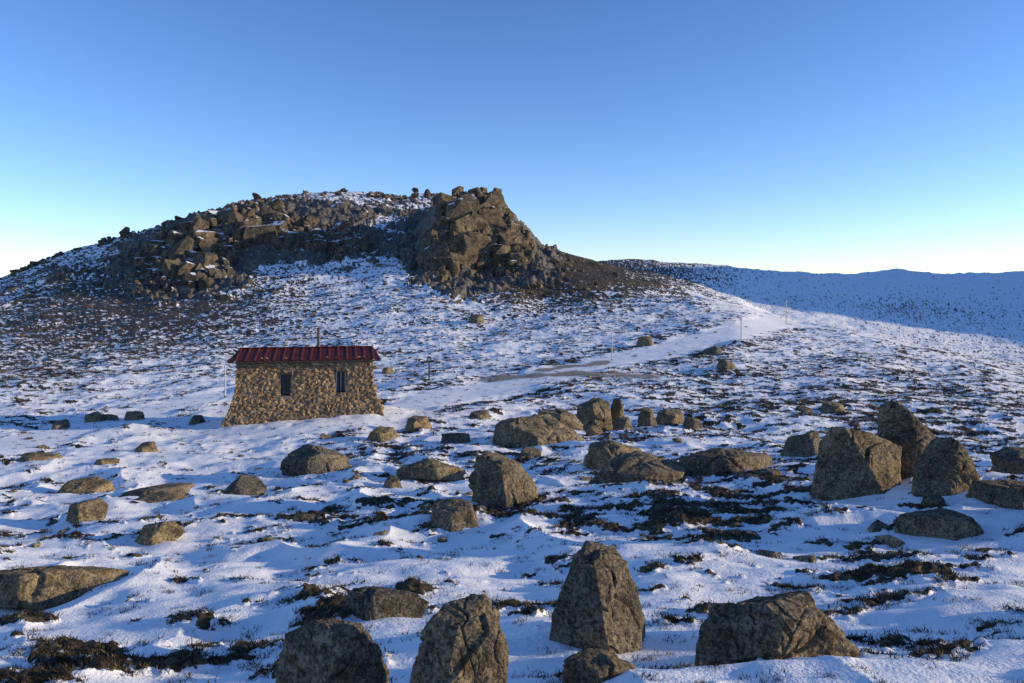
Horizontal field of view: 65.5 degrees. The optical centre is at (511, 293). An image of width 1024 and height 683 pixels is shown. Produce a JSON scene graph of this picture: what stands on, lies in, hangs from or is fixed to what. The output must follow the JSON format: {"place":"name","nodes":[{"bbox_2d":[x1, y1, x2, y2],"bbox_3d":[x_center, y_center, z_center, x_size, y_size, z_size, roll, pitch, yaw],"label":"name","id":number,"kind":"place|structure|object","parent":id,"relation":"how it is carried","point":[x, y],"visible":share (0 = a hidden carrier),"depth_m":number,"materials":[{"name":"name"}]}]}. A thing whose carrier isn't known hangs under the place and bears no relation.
{"place":"outdoors","nodes":[
{"label":"outdoors","id":0,"kind":"place"},
{"bbox_2d":[0,191,1023,682],"bbox_3d":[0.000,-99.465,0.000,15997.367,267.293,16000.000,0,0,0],"label":"snowy ground","id":1,"kind":"structure","parent":0,"point":[930,319],"depth_m":29.46,"materials":[{"name":"white snow"}]},
{"bbox_2d":[18,452,62,461],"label":"boulder","id":2,"kind":"object","parent":1,"relation":"on","point":[42,456],"visible":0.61,"depth_m":26.14,"materials":[{"name":"stone"}]},
{"bbox_2d":[51,419,69,429],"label":"boulder","id":3,"kind":"object","parent":1,"relation":"on","point":[61,424],"visible":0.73,"depth_m":35.67,"materials":[{"name":"stone"}]},
{"bbox_2d":[0,565,129,611],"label":"boulder","id":4,"kind":"object","parent":1,"relation":"on","point":[39,588],"visible":0.92,"depth_m":9.16,"materials":[{"name":"stone"}]},
{"bbox_2d":[56,476,114,494],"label":"boulder","id":5,"kind":"object","parent":1,"relation":"on","point":[80,486],"visible":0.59,"depth_m":21.58,"materials":[{"name":"stone"}]},
{"bbox_2d":[66,498,108,523],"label":"boulder","id":6,"kind":"object","parent":1,"relation":"on","point":[89,510],"visible":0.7,"depth_m":15.47,"materials":[{"name":"stone"}]},
{"bbox_2d":[84,411,102,422],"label":"boulder","id":7,"kind":"object","parent":1,"relation":"on","point":[96,416],"visible":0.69,"depth_m":39.16,"materials":[{"name":"stone"}]},
{"bbox_2d":[94,458,119,464],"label":"boulder","id":8,"kind":"object","parent":1,"relation":"on","point":[103,461],"visible":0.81,"depth_m":25.63,"materials":[{"name":"stone"}]},
{"bbox_2d":[101,414,118,420],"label":"boulder","id":9,"kind":"object","parent":1,"relation":"on","point":[109,417],"visible":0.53,"depth_m":39.91,"materials":[{"name":"stone"}]},
{"bbox_2d":[124,411,144,420],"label":"boulder","id":10,"kind":"object","parent":1,"relation":"on","point":[132,415],"visible":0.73,"depth_m":39.79,"materials":[{"name":"stone"}]},
{"bbox_2d":[135,441,157,451],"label":"boulder","id":11,"kind":"object","parent":1,"relation":"on","point":[149,446],"visible":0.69,"depth_m":28.07,"materials":[{"name":"stone"}]},
{"bbox_2d":[119,482,193,496],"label":"boulder","id":12,"kind":"object","parent":1,"relation":"on","point":[181,487],"visible":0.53,"depth_m":19.46,"materials":[{"name":"stone"}]},
{"bbox_2d":[134,521,185,545],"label":"boulder","id":13,"kind":"object","parent":1,"relation":"on","point":[155,533],"visible":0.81,"depth_m":13.26,"materials":[{"name":"stone"}]},
{"bbox_2d":[133,490,186,502],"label":"boulder","id":14,"kind":"object","parent":1,"relation":"on","point":[162,496],"visible":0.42,"depth_m":17.99,"materials":[{"name":"stone"}]},
{"bbox_2d":[189,415,204,424],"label":"boulder","id":15,"kind":"object","parent":1,"relation":"on","point":[196,419],"visible":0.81,"depth_m":38.26,"materials":[{"name":"stone"}]},
{"bbox_2d":[9,187,430,276],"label":"ridge stones","id":16,"kind":"object","parent":1,"relation":"on","point":[126,230],"visible":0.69,"depth_m":245.31,"materials":[{"name":"stone"}]},
{"bbox_2d":[224,366,226,396],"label":"snow pole","id":17,"kind":"object","parent":1,"relation":"on","point":[225,383],"visible":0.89,"depth_m":50.56,"materials":[{"name":"paint"}]},
{"bbox_2d":[222,474,266,494],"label":"boulder","id":18,"kind":"object","parent":1,"relation":"on","point":[242,484],"visible":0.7,"depth_m":20.09,"materials":[{"name":"stone"}]},
{"bbox_2d":[124,198,373,296],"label":"cliff face","id":19,"kind":"object","parent":1,"relation":"on","point":[193,253],"visible":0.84,"depth_m":193.51},
{"bbox_2d":[291,513,313,521],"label":"boulder","id":20,"kind":"object","parent":1,"relation":"on","point":[303,516],"visible":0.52,"depth_m":14.68,"materials":[{"name":"stone"}]},
{"bbox_2d":[221,327,384,427],"bbox_3d":[-9.740,3.930,37.756,7.302,4.660,5.172,0,0,-12],"label":"stone hut","id":21,"kind":"object","parent":1,"relation":"on","point":[273,384],"visible":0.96,"depth_m":35.91,"materials":[{"name":"brown stone"}]},
{"bbox_2d":[282,375,289,394],"bbox_3d":[-10.203,4.100,35.943,0.380,0.900,0.010,0,0,-12],"label":"window glass","id":22,"kind":"structure","parent":21,"relation":"in","point":[285,385],"depth_m":35.95,"materials":[{"name":"glass"}]},
{"bbox_2d":[337,372,344,391],"bbox_3d":[-7.827,4.020,36.455,0.400,0.900,0.010,0,0,-12],"label":"window glass","id":23,"kind":"structure","parent":21,"relation":"in","point":[340,382],"depth_m":36.45,"materials":[{"name":"glass"}]},
{"bbox_2d":[279,444,350,476],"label":"boulder","id":24,"kind":"object","parent":1,"relation":"on","point":[306,459],"visible":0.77,"depth_m":23.15,"materials":[{"name":"stone"}]},
{"bbox_2d":[0,194,632,389],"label":"scree","id":25,"kind":"structure","parent":1,"relation":"on","point":[412,278],"depth_m":157.25,"materials":[{"name":"stone"}]},
{"bbox_2d":[274,618,388,682],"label":"boulder","id":26,"kind":"object","parent":1,"relation":"on","point":[327,650],"visible":1,"depth_m":4.36,"materials":[{"name":"stone"}]},
{"bbox_2d":[366,426,398,442],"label":"boulder","id":27,"kind":"object","parent":1,"relation":"on","point":[380,434],"visible":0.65,"depth_m":29.67,"materials":[{"name":"stone"}]},
{"bbox_2d":[344,585,428,620],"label":"boulder","id":28,"kind":"object","parent":1,"relation":"on","point":[367,603],"visible":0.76,"depth_m":7.02,"materials":[{"name":"stone"}]},
{"bbox_2d":[382,367,394,373],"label":"boulder","id":29,"kind":"object","parent":1,"relation":"on","point":[387,370],"visible":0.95,"depth_m":66.45,"materials":[{"name":"stone"}]},
{"bbox_2d":[383,475,401,487],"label":"boulder","id":30,"kind":"object","parent":1,"relation":"on","point":[392,481],"visible":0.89,"depth_m":20.09,"materials":[{"name":"stone"}]},
{"bbox_2d":[405,415,432,430],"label":"boulder","id":31,"kind":"object","parent":1,"relation":"on","point":[415,422],"visible":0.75,"depth_m":33.32,"materials":[{"name":"stone"}]},
{"bbox_2d":[427,356,430,380],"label":"trail marker post","id":32,"kind":"object","parent":1,"relation":"on","point":[428,359],"visible":0.94,"depth_m":57.47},
{"bbox_2d":[396,459,465,480],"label":"boulder","id":33,"kind":"object","parent":1,"relation":"on","point":[430,469],"visible":0.94,"depth_m":21.32,"materials":[{"name":"stone"}]},
{"bbox_2d":[430,498,478,531],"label":"boulder","id":34,"kind":"object","parent":1,"relation":"on","point":[449,514],"visible":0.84,"depth_m":12.66,"materials":[{"name":"stone"}]},
{"bbox_2d":[440,432,470,443],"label":"boulder","id":35,"kind":"object","parent":1,"relation":"on","point":[455,437],"visible":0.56,"depth_m":28.09,"materials":[{"name":"stone"}]},
{"bbox_2d":[410,593,508,682],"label":"boulder","id":36,"kind":"object","parent":1,"relation":"on","point":[463,640],"visible":1,"depth_m":4.17,"materials":[{"name":"stone"}]},
{"bbox_2d":[415,186,536,282],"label":"rock outcrop","id":37,"kind":"object","parent":1,"relation":"on","point":[478,229],"visible":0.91,"depth_m":171.54,"materials":[{"name":"stone"}]},
{"bbox_2d":[468,314,483,323],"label":"boulder","id":38,"kind":"object","parent":1,"relation":"on","point":[476,318],"visible":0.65,"depth_m":111.72,"materials":[{"name":"stone"}]},
{"bbox_2d":[469,410,490,418],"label":"boulder","id":39,"kind":"object","parent":1,"relation":"on","point":[484,414],"visible":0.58,"depth_m":37.15,"materials":[{"name":"stone"}]},
{"bbox_2d":[468,451,537,508],"bbox_3d":[-0.088,3.733,15.470,1.255,1.322,0.990,0,0,35],"label":"boulder","id":40,"kind":"object","parent":1,"relation":"on","point":[500,480],"visible":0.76,"depth_m":15.19,"materials":[{"name":"stone"}]},
{"bbox_2d":[0,263,1019,578],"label":"scattered stones","id":41,"kind":"object","parent":1,"relation":"on","point":[886,539],"visible":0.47,"depth_m":15.68,"materials":[{"name":"stone"}]},
{"bbox_2d":[0,347,1023,682],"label":"heath tufts","id":42,"kind":"object","parent":1,"relation":"on","point":[64,661],"visible":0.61,"depth_m":11.69,"materials":[{"name":"brown plant"}]},
{"bbox_2d":[516,447,540,459],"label":"boulder","id":43,"kind":"object","parent":1,"relation":"on","point":[533,452],"visible":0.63,"depth_m":24.96,"materials":[{"name":"stone"}]},
{"bbox_2d":[492,413,583,447],"bbox_3d":[0.933,4.980,27.942,3.112,1.328,2.334,0,0,29],"label":"boulder","id":44,"kind":"object","parent":1,"relation":"on","point":[534,430],"visible":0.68,"depth_m":27.39,"materials":[{"name":"stone"}]},
{"bbox_2d":[538,408,582,430],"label":"boulder","id":45,"kind":"object","parent":1,"relation":"on","point":[567,419],"visible":0.55,"depth_m":30.92,"materials":[{"name":"stone"}]},
{"bbox_2d":[576,397,612,431],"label":"boulder","id":46,"kind":"object","parent":1,"relation":"on","point":[594,411],"visible":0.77,"depth_m":33.06,"materials":[{"name":"stone"}]},
{"bbox_2d":[586,425,602,435],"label":"boulder","id":47,"kind":"object","parent":1,"relation":"on","point":[592,430],"visible":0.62,"depth_m":29.39,"materials":[{"name":"stone"}]},
{"bbox_2d":[549,540,645,653],"bbox_3d":[0.640,2.337,5.885,0.723,0.991,0.631,0,0,22],"label":"boulder","id":48,"kind":"object","parent":1,"relation":"on","point":[598,605],"visible":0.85,"depth_m":5.68,"materials":[{"name":"stone"}]},
{"bbox_2d":[562,647,635,682],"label":"boulder","id":49,"kind":"object","parent":1,"relation":"on","point":[590,665],"visible":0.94,"depth_m":4.64,"materials":[{"name":"stone"}]},
{"bbox_2d":[583,440,641,469],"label":"boulder","id":50,"kind":"object","parent":1,"relation":"on","point":[599,455],"visible":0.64,"depth_m":20.89,"materials":[{"name":"stone"}]},
{"bbox_2d":[611,398,624,428],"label":"boulder","id":51,"kind":"object","parent":1,"relation":"on","point":[617,410],"visible":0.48,"depth_m":33.80,"materials":[{"name":"stone"}]},
{"bbox_2d":[614,417,632,429],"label":"boulder","id":52,"kind":"object","parent":1,"relation":"on","point":[622,422],"visible":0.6,"depth_m":32.23,"materials":[{"name":"stone"}]},
{"bbox_2d":[588,450,686,483],"bbox_3d":[2.751,3.942,17.412,2.072,0.824,1.488,0,0,26],"label":"boulder","id":53,"kind":"object","parent":1,"relation":"on","point":[630,467],"visible":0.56,"depth_m":17.10,"materials":[{"name":"stone"}]},
{"bbox_2d":[636,336,653,346],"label":"boulder","id":54,"kind":"object","parent":1,"relation":"on","point":[645,341],"visible":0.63,"depth_m":80.46,"materials":[{"name":"stone"}]},
{"bbox_2d":[637,407,656,426],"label":"boulder","id":55,"kind":"object","parent":1,"relation":"on","point":[646,416],"visible":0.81,"depth_m":33.76,"materials":[{"name":"stone"}]},
{"bbox_2d":[656,409,684,424],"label":"boulder","id":56,"kind":"object","parent":1,"relation":"on","point":[665,416],"visible":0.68,"depth_m":34.97,"materials":[{"name":"stone"}]},
{"bbox_2d":[683,417,702,429],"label":"boulder","id":57,"kind":"object","parent":1,"relation":"on","point":[693,423],"visible":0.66,"depth_m":32.55,"materials":[{"name":"stone"}]},
{"bbox_2d":[702,348,721,354],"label":"boulder","id":58,"kind":"object","parent":1,"relation":"on","point":[712,351],"visible":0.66,"depth_m":71.12,"materials":[{"name":"stone"}]},
{"bbox_2d":[678,447,772,476],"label":"boulder","id":59,"kind":"object","parent":1,"relation":"on","point":[719,460],"visible":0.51,"depth_m":17.25,"materials":[{"name":"stone"}]},
{"bbox_2d":[716,360,735,369],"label":"boulder","id":60,"kind":"object","parent":1,"relation":"on","point":[725,364],"visible":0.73,"depth_m":60.56,"materials":[{"name":"stone"}]},
{"bbox_2d":[755,468,781,475],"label":"boulder","id":61,"kind":"object","parent":1,"relation":"on","point":[766,471],"visible":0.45,"depth_m":16.20,"materials":[{"name":"stone"}]},
{"bbox_2d":[694,590,861,665],"bbox_3d":[1.692,2.230,5.019,0.967,0.613,0.614,0,0,32],"label":"boulder","id":62,"kind":"object","parent":1,"relation":"on","point":[790,624],"visible":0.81,"depth_m":4.92,"materials":[{"name":"stone"}]},
{"bbox_2d":[780,430,820,456],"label":"boulder","id":63,"kind":"object","parent":1,"relation":"on","point":[806,444],"visible":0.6,"depth_m":19.72,"materials":[{"name":"stone"}]},
{"bbox_2d":[794,405,813,412],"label":"boulder","id":64,"kind":"object","parent":1,"relation":"on","point":[801,408],"visible":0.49,"depth_m":38.82,"materials":[{"name":"stone"}]},
{"bbox_2d":[820,401,844,412],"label":"boulder","id":65,"kind":"object","parent":1,"relation":"on","point":[828,406],"visible":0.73,"depth_m":39.30,"materials":[{"name":"stone"}]},
{"bbox_2d":[809,426,901,500],"bbox_3d":[5.884,3.030,13.636,1.421,1.644,1.103,0,0,29],"label":"boulder","id":66,"kind":"object","parent":1,"relation":"on","point":[852,463],"visible":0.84,"depth_m":13.26,"materials":[{"name":"stone"}]},
{"bbox_2d":[876,401,935,479],"bbox_3d":[6.934,2.818,13.924,1.136,1.962,0.790,0,0,0],"label":"boulder","id":67,"kind":"object","parent":1,"relation":"on","point":[906,429],"visible":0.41,"depth_m":13.63,"materials":[{"name":"stone"}]},
{"bbox_2d":[921,494,945,505],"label":"boulder","id":68,"kind":"object","parent":1,"relation":"on","point":[935,499],"visible":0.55,"depth_m":11.88,"materials":[{"name":"stone"}]},
{"bbox_2d":[894,508,983,540],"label":"boulder","id":69,"kind":"object","parent":1,"relation":"on","point":[945,523],"visible":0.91,"depth_m":10.43,"materials":[{"name":"stone"}]},
{"bbox_2d":[911,437,978,496],"bbox_3d":[6.772,2.877,12.605,1.106,1.263,0.777,0,0,0],"label":"boulder","id":70,"kind":"object","parent":1,"relation":"on","point":[944,466],"visible":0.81,"depth_m":12.36,"materials":[{"name":"stone"}]},
{"bbox_2d":[965,479,1023,509],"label":"boulder","id":71,"kind":"object","parent":1,"relation":"on","point":[1007,493],"visible":0.82,"depth_m":11.70,"materials":[{"name":"stone"}]},
{"bbox_2d":[989,446,1023,474],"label":"boulder","id":72,"kind":"object","parent":1,"relation":"on","point":[1008,459],"visible":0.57,"depth_m":14.55,"materials":[{"name":"stone"}]},
{"bbox_2d":[0,0,1023,276],"label":"sky","id":73,"kind":"structure","parent":0,"point":[811,136],"materials":[{"name":"blue"}]}
]}

